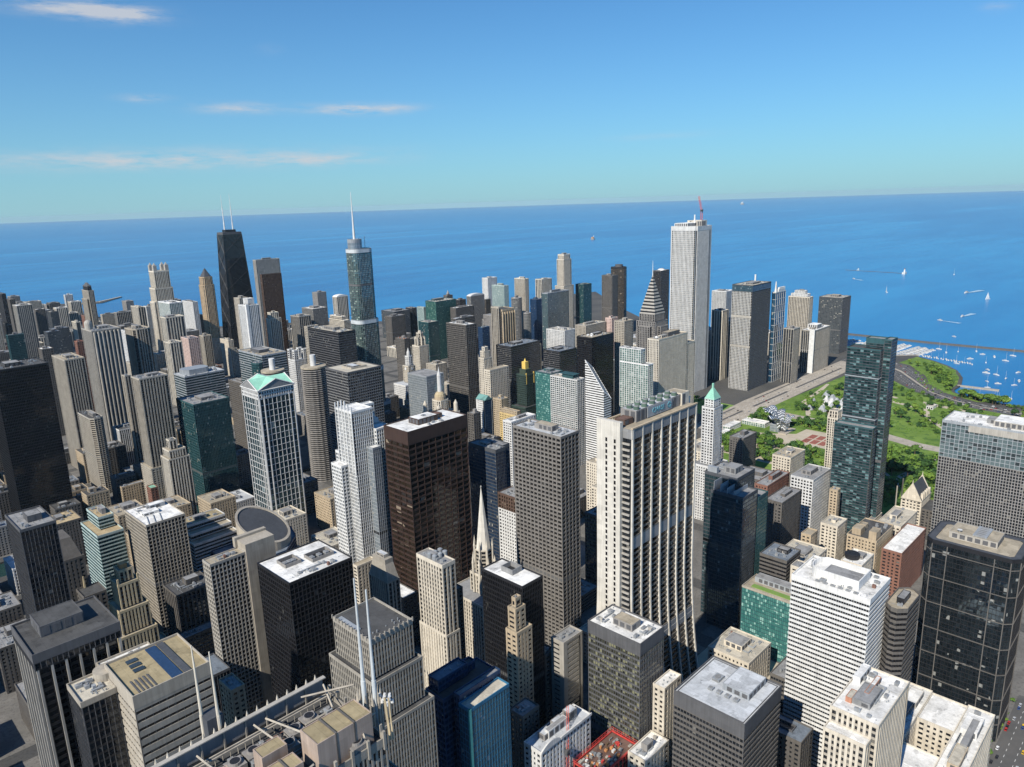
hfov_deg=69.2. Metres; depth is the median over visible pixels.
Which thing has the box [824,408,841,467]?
office tower
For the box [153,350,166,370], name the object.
apartment block
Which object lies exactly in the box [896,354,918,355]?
quay
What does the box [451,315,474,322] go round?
building
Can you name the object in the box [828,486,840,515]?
building
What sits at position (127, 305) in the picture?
apartment tower
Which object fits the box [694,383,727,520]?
office tower
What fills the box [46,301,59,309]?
apartment block
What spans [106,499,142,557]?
commercial building
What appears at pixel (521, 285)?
apartment tower
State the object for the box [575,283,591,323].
apartment tower
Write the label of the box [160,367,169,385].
building
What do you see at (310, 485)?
commercial building
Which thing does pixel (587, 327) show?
building
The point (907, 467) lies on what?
park tree
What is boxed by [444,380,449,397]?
building
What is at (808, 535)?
building
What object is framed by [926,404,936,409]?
park pavilion
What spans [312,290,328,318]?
building
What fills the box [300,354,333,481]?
apartment tower
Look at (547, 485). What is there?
office tower
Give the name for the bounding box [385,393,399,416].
apartment block
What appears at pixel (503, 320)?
apartment tower
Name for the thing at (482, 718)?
building
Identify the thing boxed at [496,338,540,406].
office tower
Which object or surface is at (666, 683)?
building
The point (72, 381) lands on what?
building
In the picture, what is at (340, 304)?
building
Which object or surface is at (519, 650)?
office tower
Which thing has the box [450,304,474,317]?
building
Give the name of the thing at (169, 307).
apartment tower
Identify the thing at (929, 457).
park tree
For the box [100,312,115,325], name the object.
apartment tower
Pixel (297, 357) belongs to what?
building
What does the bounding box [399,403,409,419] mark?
apartment block
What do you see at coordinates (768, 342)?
apartment block
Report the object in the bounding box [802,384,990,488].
pale path
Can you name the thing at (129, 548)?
commercial building
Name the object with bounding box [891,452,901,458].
park tree
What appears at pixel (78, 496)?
building
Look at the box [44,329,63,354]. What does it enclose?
apartment tower
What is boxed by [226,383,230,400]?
building
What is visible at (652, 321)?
skyscraper
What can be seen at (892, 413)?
lawn oval
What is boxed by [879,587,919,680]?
office tower
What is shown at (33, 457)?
office tower
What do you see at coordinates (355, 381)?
office tower
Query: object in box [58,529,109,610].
office tower
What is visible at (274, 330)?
apartment tower
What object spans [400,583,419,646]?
building
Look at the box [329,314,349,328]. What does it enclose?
building
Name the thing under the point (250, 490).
river water
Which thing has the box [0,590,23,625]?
commercial building
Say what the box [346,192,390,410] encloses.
skyscraper
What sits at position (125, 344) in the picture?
building
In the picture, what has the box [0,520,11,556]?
building
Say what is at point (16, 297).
apartment block
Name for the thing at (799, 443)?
park tree
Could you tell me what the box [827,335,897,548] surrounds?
apartment tower
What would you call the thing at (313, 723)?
skyscraper
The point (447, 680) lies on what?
office tower
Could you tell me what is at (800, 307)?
apartment tower
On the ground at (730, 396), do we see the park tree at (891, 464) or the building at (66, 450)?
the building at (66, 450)
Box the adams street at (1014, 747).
[988,695,1023,766]
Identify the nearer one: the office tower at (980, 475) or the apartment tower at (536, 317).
the office tower at (980, 475)
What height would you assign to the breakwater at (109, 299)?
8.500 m
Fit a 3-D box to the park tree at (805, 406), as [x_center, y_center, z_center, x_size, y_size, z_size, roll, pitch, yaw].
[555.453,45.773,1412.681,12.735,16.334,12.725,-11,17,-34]
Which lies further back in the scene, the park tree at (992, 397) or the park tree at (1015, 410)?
the park tree at (992, 397)
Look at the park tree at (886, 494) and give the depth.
979.80 m
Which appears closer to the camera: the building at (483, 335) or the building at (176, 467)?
the building at (176, 467)
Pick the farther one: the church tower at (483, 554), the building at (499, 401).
the building at (499, 401)
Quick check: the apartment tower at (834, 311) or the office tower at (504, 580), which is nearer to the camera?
the office tower at (504, 580)
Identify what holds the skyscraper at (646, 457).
on the ground at (730, 396)
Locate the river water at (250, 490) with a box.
[0,400,535,576]
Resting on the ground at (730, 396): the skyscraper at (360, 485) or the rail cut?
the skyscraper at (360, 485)
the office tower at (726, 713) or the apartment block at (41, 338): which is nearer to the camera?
the office tower at (726, 713)
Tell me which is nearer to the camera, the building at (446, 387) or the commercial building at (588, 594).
the commercial building at (588, 594)
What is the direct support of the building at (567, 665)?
on the ground at (730, 396)
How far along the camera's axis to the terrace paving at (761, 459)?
1236.93 m
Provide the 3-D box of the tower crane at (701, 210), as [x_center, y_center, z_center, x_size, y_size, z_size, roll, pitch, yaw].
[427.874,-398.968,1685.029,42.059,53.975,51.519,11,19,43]
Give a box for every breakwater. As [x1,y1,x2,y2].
[82,296,121,303]
[848,333,1023,351]
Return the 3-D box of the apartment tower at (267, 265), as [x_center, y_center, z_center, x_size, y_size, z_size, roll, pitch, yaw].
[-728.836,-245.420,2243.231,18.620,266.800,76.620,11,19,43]
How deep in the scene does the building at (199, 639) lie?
660.12 m
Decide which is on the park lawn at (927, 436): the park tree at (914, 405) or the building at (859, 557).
the park tree at (914, 405)
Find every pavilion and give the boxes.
[723,420,740,429]
[742,417,769,427]
[763,405,795,434]
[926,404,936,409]
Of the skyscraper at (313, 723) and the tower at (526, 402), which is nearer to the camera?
the skyscraper at (313, 723)
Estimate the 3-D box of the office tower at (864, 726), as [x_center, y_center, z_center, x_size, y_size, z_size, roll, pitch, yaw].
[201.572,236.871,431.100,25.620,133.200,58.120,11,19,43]
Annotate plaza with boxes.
[697,647,778,679]
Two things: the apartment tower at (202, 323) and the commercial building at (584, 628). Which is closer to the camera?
the commercial building at (584, 628)
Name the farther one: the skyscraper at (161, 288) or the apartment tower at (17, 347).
the skyscraper at (161, 288)
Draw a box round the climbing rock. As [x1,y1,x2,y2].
[819,405,826,411]
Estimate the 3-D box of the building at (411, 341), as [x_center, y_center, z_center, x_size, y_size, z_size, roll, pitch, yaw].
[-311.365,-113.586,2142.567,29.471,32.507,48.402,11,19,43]
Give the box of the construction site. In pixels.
[573,727,637,766]
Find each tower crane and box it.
[565,706,569,766]
[698,197,702,219]
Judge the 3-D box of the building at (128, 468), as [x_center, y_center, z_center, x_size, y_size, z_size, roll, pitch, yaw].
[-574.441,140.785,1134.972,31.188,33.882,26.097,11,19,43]
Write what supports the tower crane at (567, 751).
on the ground at (730, 396)
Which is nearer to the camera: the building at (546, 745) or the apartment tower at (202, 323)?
the building at (546, 745)
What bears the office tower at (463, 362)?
on the ground at (730, 396)
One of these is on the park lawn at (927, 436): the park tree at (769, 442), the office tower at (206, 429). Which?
the park tree at (769, 442)
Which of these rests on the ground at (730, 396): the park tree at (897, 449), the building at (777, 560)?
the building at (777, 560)
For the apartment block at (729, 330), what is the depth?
1898.34 m
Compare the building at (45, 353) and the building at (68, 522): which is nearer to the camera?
the building at (68, 522)
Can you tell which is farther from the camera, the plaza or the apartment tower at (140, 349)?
the apartment tower at (140, 349)
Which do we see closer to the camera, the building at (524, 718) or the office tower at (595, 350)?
the building at (524, 718)
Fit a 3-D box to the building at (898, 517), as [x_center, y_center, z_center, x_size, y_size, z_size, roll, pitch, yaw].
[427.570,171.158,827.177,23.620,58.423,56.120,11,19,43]
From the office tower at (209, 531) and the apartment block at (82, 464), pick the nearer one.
the office tower at (209, 531)
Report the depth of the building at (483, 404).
1238.53 m
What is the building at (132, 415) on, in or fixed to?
on the ground at (730, 396)
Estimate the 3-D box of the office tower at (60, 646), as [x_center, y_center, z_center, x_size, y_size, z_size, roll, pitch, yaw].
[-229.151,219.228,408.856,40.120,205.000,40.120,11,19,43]
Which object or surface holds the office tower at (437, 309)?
on the ground at (730, 396)
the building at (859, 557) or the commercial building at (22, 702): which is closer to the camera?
the commercial building at (22, 702)
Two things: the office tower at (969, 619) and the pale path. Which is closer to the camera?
the office tower at (969, 619)
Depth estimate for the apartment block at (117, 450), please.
1182.67 m
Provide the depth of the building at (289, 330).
2372.84 m
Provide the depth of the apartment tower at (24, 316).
1984.95 m
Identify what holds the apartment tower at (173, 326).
on the ground at (730, 396)
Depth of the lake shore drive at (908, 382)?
1552.57 m
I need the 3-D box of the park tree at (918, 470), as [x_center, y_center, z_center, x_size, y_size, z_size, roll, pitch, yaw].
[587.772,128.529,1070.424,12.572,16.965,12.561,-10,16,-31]
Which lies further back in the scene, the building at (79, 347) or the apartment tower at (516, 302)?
the apartment tower at (516, 302)
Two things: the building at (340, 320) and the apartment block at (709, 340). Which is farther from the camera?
the building at (340, 320)
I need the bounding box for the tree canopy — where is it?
[722,362,1023,504]
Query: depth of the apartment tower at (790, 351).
1621.82 m
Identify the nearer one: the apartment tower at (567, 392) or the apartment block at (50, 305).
the apartment tower at (567, 392)
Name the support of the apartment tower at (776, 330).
on the ground at (730, 396)
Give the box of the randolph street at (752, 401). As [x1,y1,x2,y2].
[697,361,845,429]
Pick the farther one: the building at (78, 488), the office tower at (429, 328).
the office tower at (429, 328)
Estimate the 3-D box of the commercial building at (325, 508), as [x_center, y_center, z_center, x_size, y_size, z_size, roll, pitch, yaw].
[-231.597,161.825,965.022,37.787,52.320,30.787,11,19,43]
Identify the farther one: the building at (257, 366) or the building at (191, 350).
the building at (191, 350)
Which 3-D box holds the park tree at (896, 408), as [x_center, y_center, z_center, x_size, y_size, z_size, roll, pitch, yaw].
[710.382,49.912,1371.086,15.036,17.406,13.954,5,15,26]
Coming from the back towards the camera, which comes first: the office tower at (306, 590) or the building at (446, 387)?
the building at (446, 387)
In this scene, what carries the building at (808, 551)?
on the ground at (730, 396)
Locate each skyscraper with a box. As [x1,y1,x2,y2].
[142,578,397,766]
[148,262,174,350]
[199,268,222,363]
[217,195,252,347]
[240,372,308,528]
[331,400,393,604]
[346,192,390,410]
[585,360,610,460]
[587,388,698,711]
[611,264,626,318]
[636,269,668,361]
[669,215,711,391]
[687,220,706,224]
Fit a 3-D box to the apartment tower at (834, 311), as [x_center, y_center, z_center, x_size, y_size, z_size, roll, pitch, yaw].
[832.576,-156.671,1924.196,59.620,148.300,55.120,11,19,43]
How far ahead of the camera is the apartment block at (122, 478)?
1066.77 m
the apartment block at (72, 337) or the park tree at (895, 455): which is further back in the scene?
the apartment block at (72, 337)
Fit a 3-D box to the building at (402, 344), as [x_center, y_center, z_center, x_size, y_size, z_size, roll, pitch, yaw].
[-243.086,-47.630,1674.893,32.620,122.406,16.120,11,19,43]
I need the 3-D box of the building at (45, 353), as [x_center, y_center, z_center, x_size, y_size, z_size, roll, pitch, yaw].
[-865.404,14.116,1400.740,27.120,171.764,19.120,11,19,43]
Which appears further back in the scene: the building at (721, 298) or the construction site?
the building at (721, 298)
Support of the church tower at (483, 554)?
on the ground at (730, 396)
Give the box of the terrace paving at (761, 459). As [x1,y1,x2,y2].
[696,432,813,463]
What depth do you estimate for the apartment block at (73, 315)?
2855.73 m
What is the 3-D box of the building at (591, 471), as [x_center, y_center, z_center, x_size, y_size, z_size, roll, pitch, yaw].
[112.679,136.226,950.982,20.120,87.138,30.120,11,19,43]
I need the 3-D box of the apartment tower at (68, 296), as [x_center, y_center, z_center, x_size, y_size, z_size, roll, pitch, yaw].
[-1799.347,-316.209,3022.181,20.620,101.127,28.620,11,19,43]
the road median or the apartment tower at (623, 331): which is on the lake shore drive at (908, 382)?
the road median
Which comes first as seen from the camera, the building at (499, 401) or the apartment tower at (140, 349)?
the building at (499, 401)
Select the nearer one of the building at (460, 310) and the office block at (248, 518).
the office block at (248, 518)
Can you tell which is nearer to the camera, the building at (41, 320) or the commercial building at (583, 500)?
the commercial building at (583, 500)
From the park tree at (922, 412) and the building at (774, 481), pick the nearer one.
the building at (774, 481)
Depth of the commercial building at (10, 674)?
650.62 m
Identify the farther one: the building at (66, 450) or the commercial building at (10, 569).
the building at (66, 450)
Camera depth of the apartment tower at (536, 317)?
1923.26 m
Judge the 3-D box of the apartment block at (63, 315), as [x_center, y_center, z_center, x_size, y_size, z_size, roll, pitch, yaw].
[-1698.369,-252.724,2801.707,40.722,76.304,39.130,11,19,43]
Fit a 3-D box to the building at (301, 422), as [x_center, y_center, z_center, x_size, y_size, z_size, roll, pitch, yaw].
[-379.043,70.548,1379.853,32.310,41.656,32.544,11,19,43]
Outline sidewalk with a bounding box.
[989,692,1017,757]
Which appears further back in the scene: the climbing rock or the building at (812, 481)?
the climbing rock
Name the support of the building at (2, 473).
on the ground at (730, 396)
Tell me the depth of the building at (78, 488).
1072.33 m
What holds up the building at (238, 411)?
on the ground at (730, 396)
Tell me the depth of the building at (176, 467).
978.66 m
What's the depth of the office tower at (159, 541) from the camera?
724.53 m
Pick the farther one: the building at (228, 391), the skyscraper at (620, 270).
the skyscraper at (620, 270)
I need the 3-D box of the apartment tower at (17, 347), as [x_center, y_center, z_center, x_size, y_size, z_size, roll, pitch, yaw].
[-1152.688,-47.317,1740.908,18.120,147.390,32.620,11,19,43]
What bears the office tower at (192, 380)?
on the ground at (730, 396)
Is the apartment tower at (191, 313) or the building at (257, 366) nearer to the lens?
the building at (257, 366)
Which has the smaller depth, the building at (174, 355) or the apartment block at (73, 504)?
the apartment block at (73, 504)
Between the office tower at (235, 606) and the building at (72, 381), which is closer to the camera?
the office tower at (235, 606)
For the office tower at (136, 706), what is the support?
on the ground at (730, 396)
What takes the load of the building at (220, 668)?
on the ground at (730, 396)
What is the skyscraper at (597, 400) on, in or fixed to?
on the ground at (730, 396)
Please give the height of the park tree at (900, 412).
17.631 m
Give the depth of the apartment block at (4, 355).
1881.68 m
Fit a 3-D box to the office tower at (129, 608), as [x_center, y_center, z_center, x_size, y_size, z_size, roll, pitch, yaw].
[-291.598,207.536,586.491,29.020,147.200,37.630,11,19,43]
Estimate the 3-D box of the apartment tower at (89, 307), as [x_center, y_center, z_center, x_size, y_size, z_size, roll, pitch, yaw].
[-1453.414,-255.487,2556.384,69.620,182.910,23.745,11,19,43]
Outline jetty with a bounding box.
[957,385,999,391]
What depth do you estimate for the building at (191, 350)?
1684.06 m
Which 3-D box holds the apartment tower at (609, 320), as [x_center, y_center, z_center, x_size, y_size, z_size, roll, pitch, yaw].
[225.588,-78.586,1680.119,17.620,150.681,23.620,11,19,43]
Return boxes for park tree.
[756,438,763,446]
[766,435,773,439]
[766,439,773,444]
[796,439,803,447]
[800,404,807,411]
[819,457,824,465]
[833,400,839,404]
[882,489,889,503]
[884,483,893,491]
[886,453,891,460]
[886,459,900,474]
[888,488,898,495]
[890,443,904,459]
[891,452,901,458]
[892,406,900,413]
[896,409,906,417]
[901,464,915,475]
[904,402,910,407]
[910,444,922,453]
[911,402,918,412]
[915,467,923,473]
[918,470,934,478]
[919,410,925,415]
[920,458,931,466]
[923,470,935,481]
[925,455,934,459]
[944,380,952,385]
[987,394,996,404]
[1002,397,1010,403]
[1011,408,1019,415]
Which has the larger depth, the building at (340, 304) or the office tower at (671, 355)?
the building at (340, 304)
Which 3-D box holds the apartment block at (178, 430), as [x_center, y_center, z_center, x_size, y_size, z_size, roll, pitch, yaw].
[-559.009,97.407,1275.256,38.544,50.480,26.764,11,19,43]
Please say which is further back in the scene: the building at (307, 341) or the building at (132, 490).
the building at (307, 341)
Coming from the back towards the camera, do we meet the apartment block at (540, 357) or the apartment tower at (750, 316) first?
the apartment block at (540, 357)
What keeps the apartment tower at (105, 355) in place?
on the ground at (730, 396)
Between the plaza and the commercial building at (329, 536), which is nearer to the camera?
the plaza
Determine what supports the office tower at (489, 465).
on the ground at (730, 396)
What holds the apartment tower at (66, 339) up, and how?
on the ground at (730, 396)
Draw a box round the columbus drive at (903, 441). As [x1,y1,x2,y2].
[785,412,938,451]
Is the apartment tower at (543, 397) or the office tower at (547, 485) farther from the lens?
the apartment tower at (543, 397)
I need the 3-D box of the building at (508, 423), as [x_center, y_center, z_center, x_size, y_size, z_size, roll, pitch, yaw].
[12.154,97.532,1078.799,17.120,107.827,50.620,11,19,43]
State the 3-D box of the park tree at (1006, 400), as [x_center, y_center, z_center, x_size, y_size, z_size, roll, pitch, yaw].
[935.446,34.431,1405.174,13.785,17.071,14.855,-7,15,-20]
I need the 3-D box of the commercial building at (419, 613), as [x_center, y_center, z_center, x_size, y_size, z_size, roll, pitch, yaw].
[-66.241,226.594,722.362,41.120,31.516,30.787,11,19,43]
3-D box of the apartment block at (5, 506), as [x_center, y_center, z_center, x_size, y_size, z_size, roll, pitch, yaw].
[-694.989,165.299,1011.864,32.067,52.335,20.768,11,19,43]
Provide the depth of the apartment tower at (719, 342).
1663.77 m
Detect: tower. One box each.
[0,292,12,348]
[0,357,72,514]
[5,505,70,618]
[6,332,27,359]
[7,297,16,331]
[10,595,122,766]
[12,303,39,357]
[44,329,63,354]
[49,326,73,352]
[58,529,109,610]
[63,293,73,311]
[66,633,214,766]
[78,410,111,492]
[80,504,128,600]
[81,320,128,441]
[82,282,98,325]
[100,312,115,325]
[108,561,166,651]
[114,310,132,324]
[122,300,133,310]
[124,324,155,375]
[124,499,193,636]
[131,305,145,325]
[131,371,177,502]
[143,304,155,346]
[158,300,186,332]
[160,314,186,342]
[163,571,210,634]
[174,365,226,397]
[176,391,239,500]
[182,300,201,334]
[186,508,236,572]
[199,314,204,334]
[202,526,275,713]
[234,295,247,348]
[238,297,263,348]
[253,257,280,346]
[257,539,354,700]
[260,273,288,366]
[261,358,284,375]
[266,310,284,350]
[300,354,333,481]
[308,324,357,366]
[325,361,384,460]
[329,597,438,766]
[369,549,401,612]
[381,308,411,337]
[383,408,472,602]
[394,349,415,405]
[405,306,417,335]
[407,369,444,415]
[412,330,429,369]
[416,547,465,687]
[417,306,425,329]
[418,319,440,361]
[422,367,459,412]
[425,297,455,358]
[425,656,492,766]
[446,320,478,432]
[457,486,495,661]
[466,293,484,333]
[467,408,481,441]
[468,437,510,559]
[481,558,545,728]
[482,276,496,305]
[485,299,490,313]
[491,306,515,366]
[492,283,508,306]
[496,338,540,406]
[505,594,533,706]
[511,295,522,339]
[511,359,535,413]
[513,418,580,645]
[514,276,529,337]
[523,311,531,338]
[530,297,542,358]
[535,277,551,297]
[535,367,562,421]
[542,289,569,368]
[543,345,576,372]
[550,371,584,465]
[555,253,573,327]
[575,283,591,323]
[577,331,613,433]
[588,604,663,746]
[602,273,617,320]
[605,315,617,331]
[614,317,632,415]
[619,346,652,413]
[647,329,694,402]
[653,268,668,318]
[672,655,781,766]
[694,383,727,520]
[700,461,767,630]
[709,308,728,379]
[728,274,770,390]
[740,573,790,661]
[767,281,785,381]
[781,325,799,382]
[783,555,890,766]
[787,289,812,355]
[799,322,829,372]
[818,294,850,353]
[820,663,909,766]
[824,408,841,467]
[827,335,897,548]
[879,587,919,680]
[911,520,1023,741]
[930,410,1023,537]
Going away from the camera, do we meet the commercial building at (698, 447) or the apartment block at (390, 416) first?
the commercial building at (698, 447)
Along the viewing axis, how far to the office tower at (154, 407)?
1023.86 m
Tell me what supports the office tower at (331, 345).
on the ground at (730, 396)
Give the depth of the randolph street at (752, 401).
1547.23 m
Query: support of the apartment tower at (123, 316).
on the ground at (730, 396)
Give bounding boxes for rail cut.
[699,368,841,424]
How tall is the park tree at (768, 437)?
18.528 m
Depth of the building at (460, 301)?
2308.40 m
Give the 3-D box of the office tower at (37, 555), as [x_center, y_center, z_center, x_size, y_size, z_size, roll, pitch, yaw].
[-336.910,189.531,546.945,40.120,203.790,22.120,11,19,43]
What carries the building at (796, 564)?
on the ground at (730, 396)
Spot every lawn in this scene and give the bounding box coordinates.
[694,398,733,413]
[723,376,1011,514]
[899,357,981,401]
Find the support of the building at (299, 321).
on the ground at (730, 396)
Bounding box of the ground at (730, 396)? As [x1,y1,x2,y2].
[0,292,1023,766]
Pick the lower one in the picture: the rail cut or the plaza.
the plaza
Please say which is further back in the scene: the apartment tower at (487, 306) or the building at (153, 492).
the apartment tower at (487, 306)
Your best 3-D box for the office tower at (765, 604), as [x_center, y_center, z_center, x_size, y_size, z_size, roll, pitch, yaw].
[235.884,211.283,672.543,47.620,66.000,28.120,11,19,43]
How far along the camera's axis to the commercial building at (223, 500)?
926.27 m
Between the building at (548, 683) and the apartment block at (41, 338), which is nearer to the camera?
the building at (548, 683)
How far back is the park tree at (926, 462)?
1089.81 m
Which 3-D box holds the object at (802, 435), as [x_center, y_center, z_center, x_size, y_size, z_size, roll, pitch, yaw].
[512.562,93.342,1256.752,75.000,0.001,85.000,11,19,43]
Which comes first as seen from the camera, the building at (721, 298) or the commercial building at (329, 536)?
the commercial building at (329, 536)
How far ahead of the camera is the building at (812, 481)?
869.12 m
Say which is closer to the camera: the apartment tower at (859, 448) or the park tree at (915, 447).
the apartment tower at (859, 448)
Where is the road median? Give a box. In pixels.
[895,368,1020,413]
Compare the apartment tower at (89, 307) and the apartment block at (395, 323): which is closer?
the apartment block at (395, 323)
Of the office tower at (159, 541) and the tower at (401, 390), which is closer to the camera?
the office tower at (159, 541)
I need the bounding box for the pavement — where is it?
[0,320,1023,766]
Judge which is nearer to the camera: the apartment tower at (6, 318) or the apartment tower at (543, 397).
the apartment tower at (543, 397)
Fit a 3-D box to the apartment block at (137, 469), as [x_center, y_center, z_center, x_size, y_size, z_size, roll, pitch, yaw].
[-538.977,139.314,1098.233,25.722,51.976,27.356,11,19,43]
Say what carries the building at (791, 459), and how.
on the ground at (730, 396)
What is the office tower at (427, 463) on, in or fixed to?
on the ground at (730, 396)
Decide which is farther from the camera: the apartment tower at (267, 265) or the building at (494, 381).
the apartment tower at (267, 265)
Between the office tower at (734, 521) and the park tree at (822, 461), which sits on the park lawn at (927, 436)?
the park tree at (822, 461)
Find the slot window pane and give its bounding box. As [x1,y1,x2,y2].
[605,437,615,607]
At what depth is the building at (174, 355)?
1581.13 m
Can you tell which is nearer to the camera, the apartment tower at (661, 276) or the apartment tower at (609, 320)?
the apartment tower at (609, 320)
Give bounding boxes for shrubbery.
[781,363,1006,506]
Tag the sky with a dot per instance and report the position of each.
(110, 109)
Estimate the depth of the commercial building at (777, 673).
593.97 m
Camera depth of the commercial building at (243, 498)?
1007.05 m
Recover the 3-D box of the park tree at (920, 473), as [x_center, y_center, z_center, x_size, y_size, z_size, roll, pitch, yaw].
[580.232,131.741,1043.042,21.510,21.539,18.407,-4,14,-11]
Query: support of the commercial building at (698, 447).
on the ground at (730, 396)
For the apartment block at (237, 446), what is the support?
on the ground at (730, 396)
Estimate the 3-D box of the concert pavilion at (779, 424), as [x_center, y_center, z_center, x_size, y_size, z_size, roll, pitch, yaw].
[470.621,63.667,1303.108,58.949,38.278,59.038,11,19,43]
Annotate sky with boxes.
[0,0,1023,223]
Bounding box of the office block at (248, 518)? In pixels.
[211,506,296,555]
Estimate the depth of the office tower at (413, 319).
2354.19 m
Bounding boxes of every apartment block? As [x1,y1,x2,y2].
[0,318,4,338]
[0,321,5,349]
[0,350,9,361]
[0,454,3,479]
[0,485,11,519]
[7,295,20,300]
[23,300,41,309]
[33,309,49,329]
[38,334,45,345]
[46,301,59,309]
[49,498,83,521]
[53,306,70,326]
[67,300,82,320]
[69,311,79,324]
[70,329,74,346]
[75,447,89,482]
[81,314,84,327]
[81,485,110,519]
[107,440,128,474]
[110,470,136,503]
[116,322,133,329]
[126,361,131,375]
[132,460,143,480]
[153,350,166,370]
[176,426,182,444]
[186,328,201,356]
[235,444,242,449]
[236,448,251,484]
[384,410,396,423]
[385,313,406,345]
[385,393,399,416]
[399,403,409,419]
[426,360,447,380]
[483,313,492,361]
[540,344,541,368]
[707,326,710,365]
[727,317,730,356]
[768,330,769,354]
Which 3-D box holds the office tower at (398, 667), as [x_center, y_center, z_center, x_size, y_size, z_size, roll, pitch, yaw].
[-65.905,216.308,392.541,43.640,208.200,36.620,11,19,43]
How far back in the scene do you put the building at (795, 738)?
492.97 m
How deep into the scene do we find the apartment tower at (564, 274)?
2245.62 m
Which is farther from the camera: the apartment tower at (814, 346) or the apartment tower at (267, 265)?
the apartment tower at (267, 265)
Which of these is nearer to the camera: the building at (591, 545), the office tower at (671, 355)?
the building at (591, 545)
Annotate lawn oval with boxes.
[889,406,936,468]
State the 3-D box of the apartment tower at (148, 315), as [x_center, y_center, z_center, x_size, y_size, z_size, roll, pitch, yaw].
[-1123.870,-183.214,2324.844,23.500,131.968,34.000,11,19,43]
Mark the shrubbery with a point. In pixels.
(895, 399)
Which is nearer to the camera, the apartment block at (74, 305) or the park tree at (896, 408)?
the park tree at (896, 408)
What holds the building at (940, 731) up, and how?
on the ground at (730, 396)
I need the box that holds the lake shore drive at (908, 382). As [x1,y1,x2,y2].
[841,359,1021,416]
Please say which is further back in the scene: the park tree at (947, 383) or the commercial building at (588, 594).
the park tree at (947, 383)
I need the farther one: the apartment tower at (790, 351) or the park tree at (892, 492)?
the apartment tower at (790, 351)
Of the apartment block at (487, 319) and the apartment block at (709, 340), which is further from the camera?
the apartment block at (487, 319)
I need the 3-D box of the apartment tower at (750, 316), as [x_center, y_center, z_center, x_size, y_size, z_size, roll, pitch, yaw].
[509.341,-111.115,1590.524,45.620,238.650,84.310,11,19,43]
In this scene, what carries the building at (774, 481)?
on the ground at (730, 396)
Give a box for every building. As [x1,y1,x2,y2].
[0,471,6,483]
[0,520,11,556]
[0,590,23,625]
[0,617,25,693]
[3,555,20,594]
[14,680,35,740]
[34,308,48,334]
[38,346,65,435]
[47,310,59,327]
[51,352,93,469]
[51,509,87,564]
[64,447,70,463]
[69,475,79,485]
[71,320,82,340]
[71,483,87,495]
[73,493,84,515]
[74,339,94,411]
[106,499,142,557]
[112,422,135,464]
[119,479,146,503]
[121,329,129,361]
[122,374,143,462]
[122,465,133,472]
[125,532,132,565]
[146,484,159,502]
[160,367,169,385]
[160,437,197,514]
[163,339,184,405]
[163,495,192,516]
[179,620,215,656]
[181,335,201,366]
[197,489,236,527]
[199,333,214,366]
[205,653,230,724]
[219,673,247,725]
[220,338,240,376]
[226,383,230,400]
[228,378,248,449]
[229,489,254,509]
[238,346,288,382]
[251,361,262,375]
[274,505,308,546]
[287,328,291,339]
[287,347,307,411]
[290,313,311,349]
[296,410,306,435]
[302,305,328,324]
[303,473,318,515]
[304,324,317,363]
[311,526,338,549]
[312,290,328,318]
[314,486,336,529]
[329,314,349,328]
[332,294,349,321]
[387,345,411,357]
[394,338,413,347]
[395,335,410,381]
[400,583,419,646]
[418,602,420,628]
[443,290,452,297]
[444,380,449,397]
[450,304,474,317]
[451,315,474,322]
[453,666,511,766]
[456,298,465,305]
[476,394,492,433]
[478,326,490,356]
[478,346,509,434]
[482,432,500,439]
[493,394,507,435]
[498,486,516,562]
[499,407,519,440]
[503,412,535,486]
[510,697,539,766]
[524,704,591,766]
[544,643,552,723]
[546,326,574,347]
[551,624,582,717]
[575,320,605,350]
[579,622,587,663]
[580,487,586,517]
[581,578,596,613]
[585,506,596,583]
[586,456,596,509]
[591,483,596,507]
[628,730,668,766]
[652,669,680,766]
[696,440,723,460]
[707,626,770,677]
[711,289,731,316]
[729,429,756,466]
[748,465,772,486]
[754,469,789,495]
[759,542,800,581]
[765,485,801,547]
[770,656,786,713]
[772,446,804,485]
[776,713,812,766]
[786,539,826,561]
[790,463,830,540]
[790,559,804,582]
[801,527,817,544]
[819,514,846,560]
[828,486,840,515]
[841,548,873,571]
[846,517,893,573]
[878,505,917,535]
[879,523,925,596]
[900,682,994,766]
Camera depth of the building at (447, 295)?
2501.82 m
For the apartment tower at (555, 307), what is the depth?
1795.19 m
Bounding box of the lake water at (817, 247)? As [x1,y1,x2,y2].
[0,191,1023,405]
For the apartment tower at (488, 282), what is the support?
on the ground at (730, 396)
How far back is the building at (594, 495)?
915.93 m
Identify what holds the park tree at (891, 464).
on the park lawn at (927, 436)
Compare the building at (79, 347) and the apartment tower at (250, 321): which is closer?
the building at (79, 347)
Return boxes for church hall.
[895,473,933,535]

